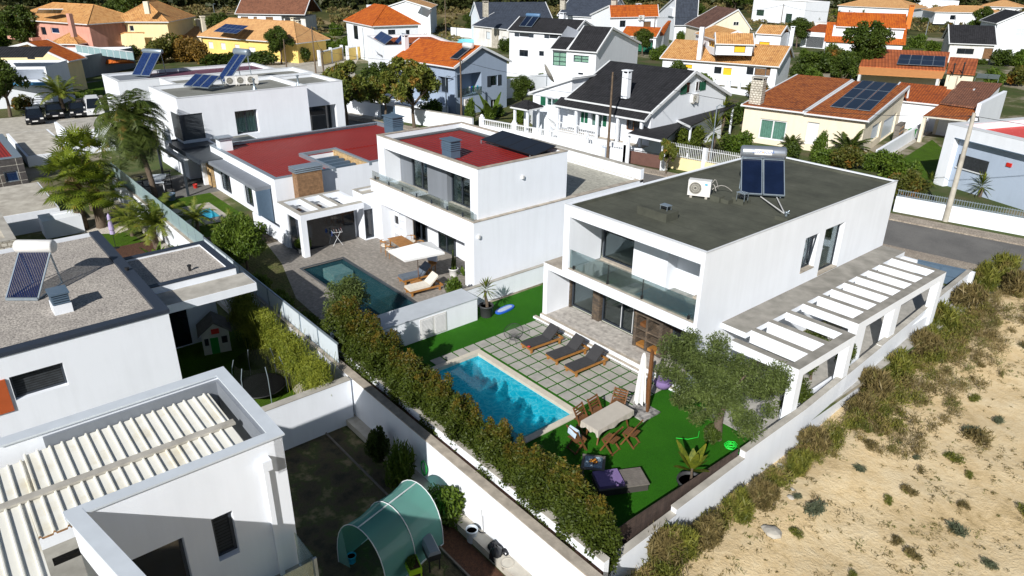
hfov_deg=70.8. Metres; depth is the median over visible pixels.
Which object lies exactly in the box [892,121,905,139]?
wood rack
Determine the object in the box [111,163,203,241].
glass fence
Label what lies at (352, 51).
yellow wall
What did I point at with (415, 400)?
hedge tree
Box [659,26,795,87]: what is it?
ochre house
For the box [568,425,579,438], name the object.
towel
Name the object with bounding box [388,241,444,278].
open parasol
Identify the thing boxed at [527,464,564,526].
hedge tree
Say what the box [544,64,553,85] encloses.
satellite dish
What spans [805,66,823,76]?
lush bush
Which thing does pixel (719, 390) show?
olive tree
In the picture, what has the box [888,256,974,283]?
street wall
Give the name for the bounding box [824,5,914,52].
orange dormer house
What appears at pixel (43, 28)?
window
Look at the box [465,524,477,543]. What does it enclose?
grey bucket
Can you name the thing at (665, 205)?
roof vent
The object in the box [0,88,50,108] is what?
forecourt wall
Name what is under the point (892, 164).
lush bush
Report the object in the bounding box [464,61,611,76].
overhead cable
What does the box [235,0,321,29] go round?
brown tile house
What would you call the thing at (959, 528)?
sand shrub
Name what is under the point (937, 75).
awning
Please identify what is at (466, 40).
court pool
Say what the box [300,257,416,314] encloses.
plunge pool
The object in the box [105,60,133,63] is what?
orange lean to
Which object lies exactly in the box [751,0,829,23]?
white cube house
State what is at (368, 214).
door
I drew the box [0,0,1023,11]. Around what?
woodland
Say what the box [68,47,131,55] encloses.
railing wall
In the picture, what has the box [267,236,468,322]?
plank patio
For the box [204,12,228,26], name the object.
leafy tree
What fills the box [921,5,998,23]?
hip roof house
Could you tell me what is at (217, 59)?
green bush
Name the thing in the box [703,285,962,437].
side path
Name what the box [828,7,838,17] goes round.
date palm
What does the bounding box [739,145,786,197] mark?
solar water heater
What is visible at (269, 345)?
bamboo clump
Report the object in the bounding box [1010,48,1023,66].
lush bush
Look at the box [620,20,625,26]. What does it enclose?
window
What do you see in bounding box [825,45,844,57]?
autumn bush
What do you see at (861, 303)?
pergola
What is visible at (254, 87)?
vent pipe
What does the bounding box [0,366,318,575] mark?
ribbed roof house
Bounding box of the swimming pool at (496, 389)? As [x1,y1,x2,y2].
[430,349,580,443]
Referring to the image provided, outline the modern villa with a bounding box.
[148,75,310,178]
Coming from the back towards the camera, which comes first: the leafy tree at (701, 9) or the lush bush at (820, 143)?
the leafy tree at (701, 9)
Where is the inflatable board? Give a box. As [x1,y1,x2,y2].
[495,304,513,313]
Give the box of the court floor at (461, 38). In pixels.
[452,37,473,43]
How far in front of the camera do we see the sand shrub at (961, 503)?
24.50 m
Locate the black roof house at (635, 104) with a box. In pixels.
[553,60,731,154]
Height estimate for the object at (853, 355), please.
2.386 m
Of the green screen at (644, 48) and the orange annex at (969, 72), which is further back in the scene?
the green screen at (644, 48)
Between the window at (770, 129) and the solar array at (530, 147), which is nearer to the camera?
the solar array at (530, 147)
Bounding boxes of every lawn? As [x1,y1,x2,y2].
[102,232,141,246]
[164,193,251,237]
[176,328,294,406]
[403,285,750,526]
[499,97,531,132]
[676,128,740,163]
[876,140,941,183]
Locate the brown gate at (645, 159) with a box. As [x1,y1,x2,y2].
[622,145,667,170]
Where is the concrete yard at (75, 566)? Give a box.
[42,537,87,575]
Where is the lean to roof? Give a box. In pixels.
[677,103,735,156]
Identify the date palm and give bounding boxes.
[33,72,86,111]
[106,201,149,236]
[110,192,191,248]
[174,195,215,231]
[208,207,256,243]
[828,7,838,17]
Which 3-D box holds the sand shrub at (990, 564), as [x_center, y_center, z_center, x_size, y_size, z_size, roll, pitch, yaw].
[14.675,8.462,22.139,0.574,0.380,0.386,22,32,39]
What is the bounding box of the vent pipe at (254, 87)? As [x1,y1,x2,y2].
[252,78,256,89]
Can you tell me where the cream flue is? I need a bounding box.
[947,76,958,88]
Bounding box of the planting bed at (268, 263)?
[239,245,329,335]
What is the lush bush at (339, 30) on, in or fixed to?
on the ground at (1014, 102)
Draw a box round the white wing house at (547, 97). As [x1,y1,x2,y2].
[528,74,595,134]
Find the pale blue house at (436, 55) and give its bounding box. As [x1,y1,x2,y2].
[368,34,511,114]
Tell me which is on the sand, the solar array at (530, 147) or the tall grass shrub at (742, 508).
the tall grass shrub at (742, 508)
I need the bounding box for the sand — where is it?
[631,287,1023,575]
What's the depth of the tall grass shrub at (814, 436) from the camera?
26.53 m
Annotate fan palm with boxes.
[31,142,111,229]
[50,124,118,210]
[55,163,126,228]
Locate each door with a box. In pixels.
[132,538,189,575]
[169,309,191,347]
[210,337,220,353]
[364,209,373,238]
[415,220,427,241]
[420,316,433,338]
[433,312,446,334]
[438,231,455,255]
[804,122,819,144]
[982,48,993,58]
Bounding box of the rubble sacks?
[487,540,508,562]
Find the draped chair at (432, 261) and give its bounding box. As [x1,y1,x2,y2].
[427,256,437,270]
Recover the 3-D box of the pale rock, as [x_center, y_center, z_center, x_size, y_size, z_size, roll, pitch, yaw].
[8.345,7.784,23.024,0.519,0.233,0.612,-19,31,-36]
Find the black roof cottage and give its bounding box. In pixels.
[941,17,997,63]
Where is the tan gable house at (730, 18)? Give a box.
[684,6,751,39]
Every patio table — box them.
[148,174,166,191]
[388,235,414,246]
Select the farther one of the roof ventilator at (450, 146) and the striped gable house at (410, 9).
the striped gable house at (410, 9)
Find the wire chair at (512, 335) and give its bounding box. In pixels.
[504,323,522,344]
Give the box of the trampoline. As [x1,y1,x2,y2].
[231,348,287,402]
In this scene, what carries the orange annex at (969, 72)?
on the ground at (1014, 102)
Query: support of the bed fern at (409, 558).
in the lime planter at (417, 568)
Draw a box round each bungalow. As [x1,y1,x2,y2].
[197,17,329,62]
[207,121,384,226]
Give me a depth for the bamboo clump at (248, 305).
33.35 m
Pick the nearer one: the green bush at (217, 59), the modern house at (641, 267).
the modern house at (641, 267)
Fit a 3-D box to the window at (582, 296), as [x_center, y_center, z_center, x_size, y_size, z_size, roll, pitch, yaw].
[3.513,0.056,34.950,0.090,2.280,1.550,-19,31,-36]
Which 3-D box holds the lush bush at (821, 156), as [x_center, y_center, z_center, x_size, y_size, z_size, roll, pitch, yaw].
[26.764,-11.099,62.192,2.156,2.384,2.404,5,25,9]
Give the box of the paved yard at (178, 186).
[138,174,219,200]
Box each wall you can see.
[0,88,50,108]
[39,376,353,549]
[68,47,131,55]
[81,48,135,77]
[112,178,602,575]
[252,212,288,247]
[317,45,343,65]
[337,345,609,575]
[344,99,381,117]
[345,44,360,59]
[395,105,473,125]
[451,27,470,36]
[463,263,543,304]
[479,114,627,161]
[507,64,551,76]
[507,73,551,97]
[609,269,971,575]
[713,76,750,95]
[876,119,929,152]
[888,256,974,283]
[893,189,1023,235]
[975,91,1006,120]
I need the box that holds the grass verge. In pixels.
[0,98,108,117]
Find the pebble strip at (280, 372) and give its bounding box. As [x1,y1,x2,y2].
[267,356,304,393]
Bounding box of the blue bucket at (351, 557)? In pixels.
[346,552,355,564]
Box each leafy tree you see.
[0,4,38,42]
[0,57,30,116]
[102,0,120,10]
[109,0,150,12]
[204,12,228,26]
[263,25,294,63]
[360,61,396,104]
[462,12,470,28]
[510,75,535,100]
[633,28,653,55]
[698,3,705,14]
[725,0,744,8]
[743,0,753,6]
[787,17,812,47]
[826,50,860,78]
[841,20,895,65]
[972,6,993,24]
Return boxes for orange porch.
[622,26,661,52]
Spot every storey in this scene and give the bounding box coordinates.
[694,25,757,55]
[713,32,754,55]
[755,24,789,45]
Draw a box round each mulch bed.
[116,240,155,256]
[401,496,503,575]
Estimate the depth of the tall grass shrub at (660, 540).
21.49 m
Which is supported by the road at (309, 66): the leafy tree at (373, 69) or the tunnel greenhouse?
the leafy tree at (373, 69)
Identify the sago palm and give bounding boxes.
[777,133,805,146]
[826,129,873,154]
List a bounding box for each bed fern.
[252,272,272,288]
[271,288,287,295]
[278,294,295,307]
[294,237,300,249]
[299,311,320,325]
[401,547,416,569]
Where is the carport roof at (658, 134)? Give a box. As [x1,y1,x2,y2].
[626,123,681,170]
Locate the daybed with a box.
[591,467,649,495]
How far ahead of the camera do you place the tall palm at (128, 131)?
49.91 m
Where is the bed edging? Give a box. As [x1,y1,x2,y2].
[325,432,469,575]
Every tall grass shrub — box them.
[644,520,692,571]
[661,519,703,568]
[687,510,728,553]
[721,485,755,526]
[747,475,780,511]
[786,445,816,477]
[796,423,834,454]
[843,388,880,418]
[858,364,897,401]
[884,345,915,380]
[909,327,946,360]
[922,323,940,339]
[932,298,960,335]
[949,279,990,309]
[971,258,1001,292]
[973,264,997,291]
[991,249,1023,284]
[1002,266,1023,296]
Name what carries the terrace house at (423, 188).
on the ground at (1014, 102)
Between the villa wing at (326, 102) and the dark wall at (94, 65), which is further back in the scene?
the dark wall at (94, 65)
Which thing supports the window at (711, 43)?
in the side storey at (709, 41)
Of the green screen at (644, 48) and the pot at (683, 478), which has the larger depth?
the green screen at (644, 48)
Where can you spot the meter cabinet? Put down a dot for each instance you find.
(603, 151)
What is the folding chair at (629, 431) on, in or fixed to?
on the artificial lawn at (654, 455)
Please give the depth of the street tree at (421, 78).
72.08 m
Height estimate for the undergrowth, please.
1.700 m
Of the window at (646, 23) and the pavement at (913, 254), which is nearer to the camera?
the pavement at (913, 254)
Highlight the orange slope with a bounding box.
[659,21,670,46]
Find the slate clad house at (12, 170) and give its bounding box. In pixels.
[0,134,28,186]
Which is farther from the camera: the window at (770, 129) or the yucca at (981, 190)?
the window at (770, 129)
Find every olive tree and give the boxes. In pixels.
[321,273,370,316]
[653,326,794,443]
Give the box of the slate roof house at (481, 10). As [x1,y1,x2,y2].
[469,1,552,39]
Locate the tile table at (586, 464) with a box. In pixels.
[581,454,605,473]
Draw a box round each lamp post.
[445,75,450,112]
[709,104,724,162]
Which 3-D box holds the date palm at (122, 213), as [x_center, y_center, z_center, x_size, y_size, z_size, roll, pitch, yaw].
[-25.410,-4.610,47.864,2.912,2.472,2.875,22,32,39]
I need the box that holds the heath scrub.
[0,0,1023,40]
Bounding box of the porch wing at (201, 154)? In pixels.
[155,139,245,195]
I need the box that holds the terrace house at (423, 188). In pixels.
[370,121,643,286]
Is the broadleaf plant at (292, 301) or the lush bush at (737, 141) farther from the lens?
the lush bush at (737, 141)
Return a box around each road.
[87,80,1023,270]
[265,57,383,119]
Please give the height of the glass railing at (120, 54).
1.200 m
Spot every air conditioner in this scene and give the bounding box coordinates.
[224,76,236,85]
[236,75,247,85]
[246,75,258,84]
[463,98,468,105]
[638,15,644,20]
[687,177,712,198]
[690,93,698,103]
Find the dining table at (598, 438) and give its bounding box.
[584,419,627,444]
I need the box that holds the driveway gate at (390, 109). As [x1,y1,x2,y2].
[381,104,394,117]
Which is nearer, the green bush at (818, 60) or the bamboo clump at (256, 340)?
the bamboo clump at (256, 340)
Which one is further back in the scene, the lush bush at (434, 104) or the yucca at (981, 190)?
the lush bush at (434, 104)
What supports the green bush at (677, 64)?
on the ground at (1014, 102)
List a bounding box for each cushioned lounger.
[398,261,431,284]
[404,271,442,296]
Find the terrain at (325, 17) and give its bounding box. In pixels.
[3,0,1023,45]
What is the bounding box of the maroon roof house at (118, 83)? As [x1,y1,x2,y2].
[102,62,271,129]
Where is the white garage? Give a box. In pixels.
[800,24,826,48]
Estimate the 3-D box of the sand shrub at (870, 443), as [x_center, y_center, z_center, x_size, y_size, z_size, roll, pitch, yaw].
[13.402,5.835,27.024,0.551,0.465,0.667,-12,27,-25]
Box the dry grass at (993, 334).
[859,282,1023,473]
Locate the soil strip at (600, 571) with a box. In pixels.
[338,355,602,574]
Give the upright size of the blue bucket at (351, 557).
0.280 m
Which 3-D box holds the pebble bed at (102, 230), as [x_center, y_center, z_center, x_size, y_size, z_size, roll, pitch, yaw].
[-27.971,-3.899,49.178,2.980,0.001,2.161,7,25,13]
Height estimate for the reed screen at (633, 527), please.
0.950 m
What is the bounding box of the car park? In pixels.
[0,110,111,136]
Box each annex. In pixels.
[6,129,61,166]
[53,32,87,47]
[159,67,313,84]
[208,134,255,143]
[898,82,974,131]
[944,57,977,85]
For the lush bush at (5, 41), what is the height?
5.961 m
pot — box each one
[448,267,457,276]
[479,302,493,317]
[500,557,513,569]
[676,471,698,487]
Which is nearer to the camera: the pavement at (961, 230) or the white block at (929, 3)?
the pavement at (961, 230)
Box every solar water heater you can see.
[5,240,62,300]
[132,49,166,76]
[183,73,223,88]
[217,48,251,81]
[394,33,403,43]
[450,42,473,58]
[519,13,540,26]
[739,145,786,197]
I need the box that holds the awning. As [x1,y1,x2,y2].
[857,66,944,85]
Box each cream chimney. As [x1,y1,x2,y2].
[194,19,202,41]
[199,16,206,31]
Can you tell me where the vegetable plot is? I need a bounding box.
[284,426,465,575]
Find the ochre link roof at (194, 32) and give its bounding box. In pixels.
[184,26,201,41]
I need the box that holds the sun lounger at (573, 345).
[545,333,588,364]
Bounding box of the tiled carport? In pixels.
[917,104,975,141]
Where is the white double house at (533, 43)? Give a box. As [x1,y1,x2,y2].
[507,12,593,65]
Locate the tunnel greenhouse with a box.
[337,480,443,575]
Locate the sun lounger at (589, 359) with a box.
[564,344,608,376]
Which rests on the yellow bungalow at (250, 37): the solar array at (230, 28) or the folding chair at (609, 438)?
the solar array at (230, 28)
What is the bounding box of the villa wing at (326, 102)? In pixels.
[277,73,345,130]
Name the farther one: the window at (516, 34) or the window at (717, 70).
the window at (516, 34)
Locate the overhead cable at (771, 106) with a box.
[616,75,945,116]
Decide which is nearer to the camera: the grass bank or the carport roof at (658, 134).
the carport roof at (658, 134)
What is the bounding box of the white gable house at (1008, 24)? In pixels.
[979,9,1023,52]
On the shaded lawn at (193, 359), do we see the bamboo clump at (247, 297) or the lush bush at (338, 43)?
the bamboo clump at (247, 297)
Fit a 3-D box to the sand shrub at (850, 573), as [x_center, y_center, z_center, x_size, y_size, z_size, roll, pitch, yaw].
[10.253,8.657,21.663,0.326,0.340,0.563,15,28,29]
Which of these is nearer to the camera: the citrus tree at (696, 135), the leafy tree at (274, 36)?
the citrus tree at (696, 135)
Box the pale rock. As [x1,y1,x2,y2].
[762,525,781,538]
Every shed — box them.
[330,288,477,346]
[935,81,1002,135]
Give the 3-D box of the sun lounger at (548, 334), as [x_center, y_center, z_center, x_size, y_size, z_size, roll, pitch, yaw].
[1.380,2.242,32.785,1.950,0.826,0.680,-16,29,-32]
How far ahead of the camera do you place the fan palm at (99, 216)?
48.40 m
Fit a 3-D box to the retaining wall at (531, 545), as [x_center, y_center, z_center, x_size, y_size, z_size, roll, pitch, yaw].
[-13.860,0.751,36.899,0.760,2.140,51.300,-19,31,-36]
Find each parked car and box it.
[22,106,45,124]
[43,101,64,119]
[67,100,86,117]
[83,94,104,116]
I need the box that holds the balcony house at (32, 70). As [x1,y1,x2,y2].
[0,46,75,106]
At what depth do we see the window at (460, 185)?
39.89 m
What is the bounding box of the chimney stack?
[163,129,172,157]
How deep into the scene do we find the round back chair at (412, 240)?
43.76 m
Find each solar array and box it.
[36,9,62,12]
[214,24,247,33]
[374,31,392,43]
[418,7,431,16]
[481,130,555,156]
[830,80,897,110]
[897,54,945,65]
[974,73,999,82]
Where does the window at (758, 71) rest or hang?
in the ochre house at (772, 62)
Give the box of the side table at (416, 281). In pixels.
[410,279,421,283]
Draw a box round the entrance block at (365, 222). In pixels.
[352,185,376,239]
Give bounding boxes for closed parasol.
[107,214,119,248]
[629,349,659,421]
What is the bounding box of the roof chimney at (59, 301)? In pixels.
[45,284,73,315]
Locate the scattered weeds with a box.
[686,297,1023,575]
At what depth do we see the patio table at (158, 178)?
54.88 m
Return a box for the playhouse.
[196,311,231,354]
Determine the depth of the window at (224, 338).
33.88 m
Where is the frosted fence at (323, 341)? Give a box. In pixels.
[203,237,339,362]
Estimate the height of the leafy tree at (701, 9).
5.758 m
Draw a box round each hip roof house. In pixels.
[837,0,927,17]
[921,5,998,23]
[981,0,1023,10]
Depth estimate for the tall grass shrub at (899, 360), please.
31.42 m
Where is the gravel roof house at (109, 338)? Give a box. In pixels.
[0,230,181,437]
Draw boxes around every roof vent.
[660,203,671,208]
[736,191,748,199]
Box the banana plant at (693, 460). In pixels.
[673,440,709,480]
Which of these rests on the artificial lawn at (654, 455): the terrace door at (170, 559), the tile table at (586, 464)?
the tile table at (586, 464)
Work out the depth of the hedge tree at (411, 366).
26.09 m
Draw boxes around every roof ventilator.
[381,113,404,132]
[439,136,461,158]
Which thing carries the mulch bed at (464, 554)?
on the vegetable plot
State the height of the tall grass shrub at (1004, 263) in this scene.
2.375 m
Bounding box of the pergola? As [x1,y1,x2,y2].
[730,257,945,420]
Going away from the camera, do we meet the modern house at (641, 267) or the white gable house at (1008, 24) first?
the modern house at (641, 267)
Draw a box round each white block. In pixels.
[54,117,115,153]
[913,0,958,7]
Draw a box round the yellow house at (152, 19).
[120,0,195,57]
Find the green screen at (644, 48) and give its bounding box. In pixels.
[638,43,651,51]
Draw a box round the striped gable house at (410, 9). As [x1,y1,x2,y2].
[389,0,437,33]
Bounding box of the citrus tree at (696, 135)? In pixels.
[673,125,706,154]
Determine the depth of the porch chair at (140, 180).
54.46 m
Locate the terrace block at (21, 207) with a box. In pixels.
[0,182,59,235]
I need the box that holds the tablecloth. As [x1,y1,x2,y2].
[580,401,633,437]
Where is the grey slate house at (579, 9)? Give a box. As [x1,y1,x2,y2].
[557,0,624,22]
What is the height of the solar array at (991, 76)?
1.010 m
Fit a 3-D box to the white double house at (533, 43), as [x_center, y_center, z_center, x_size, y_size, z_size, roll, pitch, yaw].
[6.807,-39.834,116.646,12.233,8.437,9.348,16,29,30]
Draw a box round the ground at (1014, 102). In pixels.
[6,24,1023,575]
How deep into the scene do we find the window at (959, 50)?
129.54 m
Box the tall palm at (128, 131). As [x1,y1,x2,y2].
[93,88,172,198]
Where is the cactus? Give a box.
[451,250,455,269]
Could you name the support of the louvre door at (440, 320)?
in the shed at (422, 320)
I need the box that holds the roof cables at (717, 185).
[711,179,731,190]
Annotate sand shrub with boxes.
[788,526,804,540]
[793,493,802,499]
[803,497,827,517]
[849,569,857,575]
[852,463,866,472]
[861,438,879,451]
[883,493,893,506]
[891,534,904,546]
[892,417,903,430]
[900,482,919,496]
[903,545,923,561]
[943,450,965,463]
[946,519,970,538]
[956,500,970,509]
[961,424,981,433]
[961,426,995,450]
[965,470,973,479]
[968,393,982,401]
[980,557,1000,569]
[993,415,1006,423]
[1017,502,1023,517]
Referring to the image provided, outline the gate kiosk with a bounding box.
[510,99,543,133]
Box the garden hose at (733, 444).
[724,441,739,453]
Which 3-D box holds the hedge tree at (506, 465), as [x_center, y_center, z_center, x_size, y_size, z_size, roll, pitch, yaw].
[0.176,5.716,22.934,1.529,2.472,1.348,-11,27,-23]
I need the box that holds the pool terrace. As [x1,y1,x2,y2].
[171,202,226,226]
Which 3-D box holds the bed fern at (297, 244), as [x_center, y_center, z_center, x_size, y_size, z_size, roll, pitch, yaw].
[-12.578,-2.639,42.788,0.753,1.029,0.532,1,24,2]
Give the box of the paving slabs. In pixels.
[430,320,660,407]
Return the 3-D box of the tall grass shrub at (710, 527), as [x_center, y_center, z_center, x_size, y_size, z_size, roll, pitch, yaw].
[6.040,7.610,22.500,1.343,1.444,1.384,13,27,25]
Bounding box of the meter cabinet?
[601,146,606,156]
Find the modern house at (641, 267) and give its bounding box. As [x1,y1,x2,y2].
[533,157,904,394]
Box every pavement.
[348,115,1023,245]
[883,244,1002,291]
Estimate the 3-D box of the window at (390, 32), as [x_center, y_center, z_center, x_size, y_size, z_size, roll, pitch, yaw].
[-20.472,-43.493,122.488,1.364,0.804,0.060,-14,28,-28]
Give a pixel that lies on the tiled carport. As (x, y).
(949, 112)
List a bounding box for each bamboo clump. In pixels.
[224,295,253,339]
[230,290,259,345]
[231,296,260,353]
[238,303,269,358]
[245,301,280,365]
[248,307,285,372]
[261,324,287,374]
[270,326,299,384]
[272,323,306,393]
[280,336,309,393]
[291,346,324,390]
[298,352,329,389]
[302,351,336,389]
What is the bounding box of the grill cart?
[420,533,440,572]
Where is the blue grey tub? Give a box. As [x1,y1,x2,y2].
[167,192,175,200]
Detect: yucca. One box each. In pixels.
[474,277,498,306]
[694,110,729,159]
[720,95,738,137]
[924,171,936,186]
[965,170,990,196]
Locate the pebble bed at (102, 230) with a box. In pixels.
[82,224,127,233]
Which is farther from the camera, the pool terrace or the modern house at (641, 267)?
the pool terrace
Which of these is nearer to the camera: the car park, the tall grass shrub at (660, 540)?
the tall grass shrub at (660, 540)
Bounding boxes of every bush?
[0,23,12,46]
[10,94,34,109]
[76,89,93,98]
[124,45,140,59]
[141,38,172,62]
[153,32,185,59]
[171,35,196,61]
[185,41,211,63]
[198,52,233,65]
[210,211,267,271]
[242,50,279,64]
[293,47,310,61]
[324,34,332,47]
[328,22,344,35]
[329,38,347,52]
[350,78,370,100]
[364,425,390,463]
[382,435,416,489]
[417,98,442,111]
[423,482,465,530]
[444,275,462,292]
[464,97,475,124]
[480,106,495,119]
[496,104,504,116]
[497,38,509,51]
[512,109,530,122]
[649,44,666,60]
[669,60,687,69]
[676,30,684,39]
[700,72,713,80]
[703,423,721,444]
[718,130,754,155]
[724,101,744,124]
[745,82,769,93]
[784,141,801,158]
[789,63,812,76]
[796,51,832,72]
[799,48,809,57]
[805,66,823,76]
[808,147,834,165]
[810,129,828,152]
[824,42,843,51]
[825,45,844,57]
[829,144,865,169]
[859,148,891,171]
[877,150,922,180]
[888,168,932,198]
[906,33,927,48]
[920,17,929,21]
[922,40,942,51]
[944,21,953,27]
[977,58,988,63]
[983,66,1007,86]
[990,48,1013,65]
[1006,65,1023,85]
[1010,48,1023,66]
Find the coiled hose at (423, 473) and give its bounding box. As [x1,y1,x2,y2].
[420,460,426,475]
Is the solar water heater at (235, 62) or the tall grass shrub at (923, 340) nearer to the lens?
the tall grass shrub at (923, 340)
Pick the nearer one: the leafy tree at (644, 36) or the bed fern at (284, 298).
the bed fern at (284, 298)
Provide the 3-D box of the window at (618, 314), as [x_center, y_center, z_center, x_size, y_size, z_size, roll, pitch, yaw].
[5.107,0.864,33.201,0.125,2.280,2.450,-19,31,-36]
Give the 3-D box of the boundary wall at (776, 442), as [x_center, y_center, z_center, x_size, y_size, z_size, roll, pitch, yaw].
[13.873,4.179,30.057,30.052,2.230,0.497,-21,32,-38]
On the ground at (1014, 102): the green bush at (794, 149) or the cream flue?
the green bush at (794, 149)
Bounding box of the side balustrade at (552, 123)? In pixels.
[529,111,555,136]
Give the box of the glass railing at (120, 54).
[75,44,133,59]
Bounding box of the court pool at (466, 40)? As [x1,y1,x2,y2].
[457,39,473,42]
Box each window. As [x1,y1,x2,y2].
[3,170,19,181]
[9,363,67,397]
[41,27,46,34]
[51,28,59,32]
[170,111,205,140]
[204,335,227,345]
[211,511,237,556]
[221,172,231,193]
[235,109,257,133]
[245,186,253,206]
[353,25,357,38]
[388,30,394,34]
[412,159,427,190]
[441,77,457,92]
[451,173,469,207]
[487,74,500,86]
[514,33,533,37]
[520,50,527,56]
[540,96,560,107]
[544,34,560,38]
[553,52,565,65]
[572,281,592,314]
[574,55,588,62]
[580,111,587,123]
[591,113,601,127]
[602,115,606,127]
[602,229,633,268]
[602,295,635,334]
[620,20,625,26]
[627,119,639,129]
[643,21,650,26]
[672,326,689,350]
[682,81,690,94]
[695,80,701,91]
[709,40,714,46]
[714,67,721,73]
[723,68,731,74]
[734,46,745,52]
[746,67,753,74]
[754,68,765,75]
[756,10,763,15]
[758,118,786,140]
[765,68,770,75]
[785,14,791,22]
[800,234,816,273]
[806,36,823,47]
[817,224,839,275]
[870,122,879,140]
[880,113,895,139]
[955,154,988,174]
[956,48,973,53]
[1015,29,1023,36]
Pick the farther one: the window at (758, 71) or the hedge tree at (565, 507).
the window at (758, 71)
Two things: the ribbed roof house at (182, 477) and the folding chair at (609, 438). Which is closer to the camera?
the ribbed roof house at (182, 477)
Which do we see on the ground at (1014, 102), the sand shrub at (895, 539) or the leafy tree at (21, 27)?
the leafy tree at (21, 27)
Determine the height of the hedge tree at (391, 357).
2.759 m
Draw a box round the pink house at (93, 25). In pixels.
[7,2,125,46]
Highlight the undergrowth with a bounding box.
[626,297,1016,575]
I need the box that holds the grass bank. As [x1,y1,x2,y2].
[75,81,102,98]
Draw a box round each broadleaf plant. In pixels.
[139,241,164,252]
[285,292,304,309]
[457,266,464,275]
[475,92,512,116]
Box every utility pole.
[283,39,286,66]
[311,26,316,72]
[321,49,323,71]
[445,5,446,37]
[458,58,462,114]
[606,72,616,157]
[942,113,978,221]
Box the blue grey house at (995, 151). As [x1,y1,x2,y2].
[933,117,1023,209]
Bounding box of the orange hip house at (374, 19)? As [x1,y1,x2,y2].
[343,4,420,60]
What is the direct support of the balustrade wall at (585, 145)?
on the ground at (1014, 102)
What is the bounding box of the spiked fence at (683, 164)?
[667,143,739,170]
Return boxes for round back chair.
[380,239,389,254]
[385,243,395,258]
[407,235,415,242]
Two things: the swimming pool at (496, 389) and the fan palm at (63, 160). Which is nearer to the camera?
the swimming pool at (496, 389)
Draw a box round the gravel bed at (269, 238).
[206,228,277,246]
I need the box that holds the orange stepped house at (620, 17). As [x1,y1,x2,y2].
[590,3,659,30]
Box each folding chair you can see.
[566,425,586,454]
[572,401,588,435]
[587,394,602,413]
[600,426,623,455]
[609,387,628,404]
[620,419,643,448]
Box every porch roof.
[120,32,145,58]
[156,273,256,313]
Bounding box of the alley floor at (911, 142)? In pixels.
[894,129,930,152]
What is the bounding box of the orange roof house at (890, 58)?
[859,49,949,85]
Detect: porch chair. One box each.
[133,176,142,183]
[141,179,149,188]
[162,179,172,190]
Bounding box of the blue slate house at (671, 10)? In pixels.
[657,0,698,40]
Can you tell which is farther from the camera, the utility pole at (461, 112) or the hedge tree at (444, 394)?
the utility pole at (461, 112)
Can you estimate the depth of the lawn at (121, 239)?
47.72 m
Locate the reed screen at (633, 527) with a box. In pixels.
[616,449,738,548]
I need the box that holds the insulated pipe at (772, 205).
[760,196,784,214]
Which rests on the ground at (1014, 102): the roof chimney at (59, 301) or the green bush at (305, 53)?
the green bush at (305, 53)
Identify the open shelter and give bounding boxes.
[276,190,363,257]
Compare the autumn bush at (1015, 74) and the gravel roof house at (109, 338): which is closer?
the gravel roof house at (109, 338)
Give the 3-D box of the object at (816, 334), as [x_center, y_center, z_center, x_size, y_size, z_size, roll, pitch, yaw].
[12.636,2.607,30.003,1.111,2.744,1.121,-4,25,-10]
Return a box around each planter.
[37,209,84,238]
[400,548,421,575]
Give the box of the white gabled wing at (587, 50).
[549,25,641,83]
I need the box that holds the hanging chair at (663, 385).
[654,353,674,389]
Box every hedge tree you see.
[320,295,349,345]
[335,295,364,360]
[340,310,363,367]
[350,308,374,374]
[355,314,383,382]
[359,336,389,387]
[363,326,405,387]
[380,345,399,394]
[386,351,422,408]
[396,348,440,413]
[402,370,433,409]
[416,369,441,430]
[423,371,458,436]
[436,401,456,440]
[443,392,474,451]
[459,402,488,450]
[472,417,514,481]
[476,416,495,458]
[496,433,531,489]
[506,441,530,495]
[514,442,557,513]
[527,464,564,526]
[542,456,596,512]
[550,465,597,550]
[575,493,623,575]
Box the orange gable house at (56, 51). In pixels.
[1,39,87,91]
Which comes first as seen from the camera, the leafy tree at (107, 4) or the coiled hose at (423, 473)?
the coiled hose at (423, 473)
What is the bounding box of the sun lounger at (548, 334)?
[521,323,563,353]
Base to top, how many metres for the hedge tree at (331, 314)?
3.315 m
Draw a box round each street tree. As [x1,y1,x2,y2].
[320,59,367,124]
[363,70,399,113]
[387,56,441,127]
[658,138,678,173]
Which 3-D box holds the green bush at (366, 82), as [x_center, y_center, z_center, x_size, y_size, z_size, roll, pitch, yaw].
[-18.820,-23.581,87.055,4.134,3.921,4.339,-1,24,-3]
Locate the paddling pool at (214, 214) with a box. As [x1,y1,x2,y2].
[188,206,223,221]
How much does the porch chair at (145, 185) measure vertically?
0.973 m
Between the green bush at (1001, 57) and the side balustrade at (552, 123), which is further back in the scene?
the green bush at (1001, 57)
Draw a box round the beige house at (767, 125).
[740,74,909,155]
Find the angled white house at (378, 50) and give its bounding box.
[366,34,451,69]
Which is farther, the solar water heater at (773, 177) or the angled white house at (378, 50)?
the angled white house at (378, 50)
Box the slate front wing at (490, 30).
[471,12,525,47]
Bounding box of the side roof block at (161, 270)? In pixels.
[123,240,236,348]
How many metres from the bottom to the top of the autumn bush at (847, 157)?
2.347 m
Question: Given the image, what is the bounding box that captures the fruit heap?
[589,458,597,463]
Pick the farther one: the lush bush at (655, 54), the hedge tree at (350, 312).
the lush bush at (655, 54)

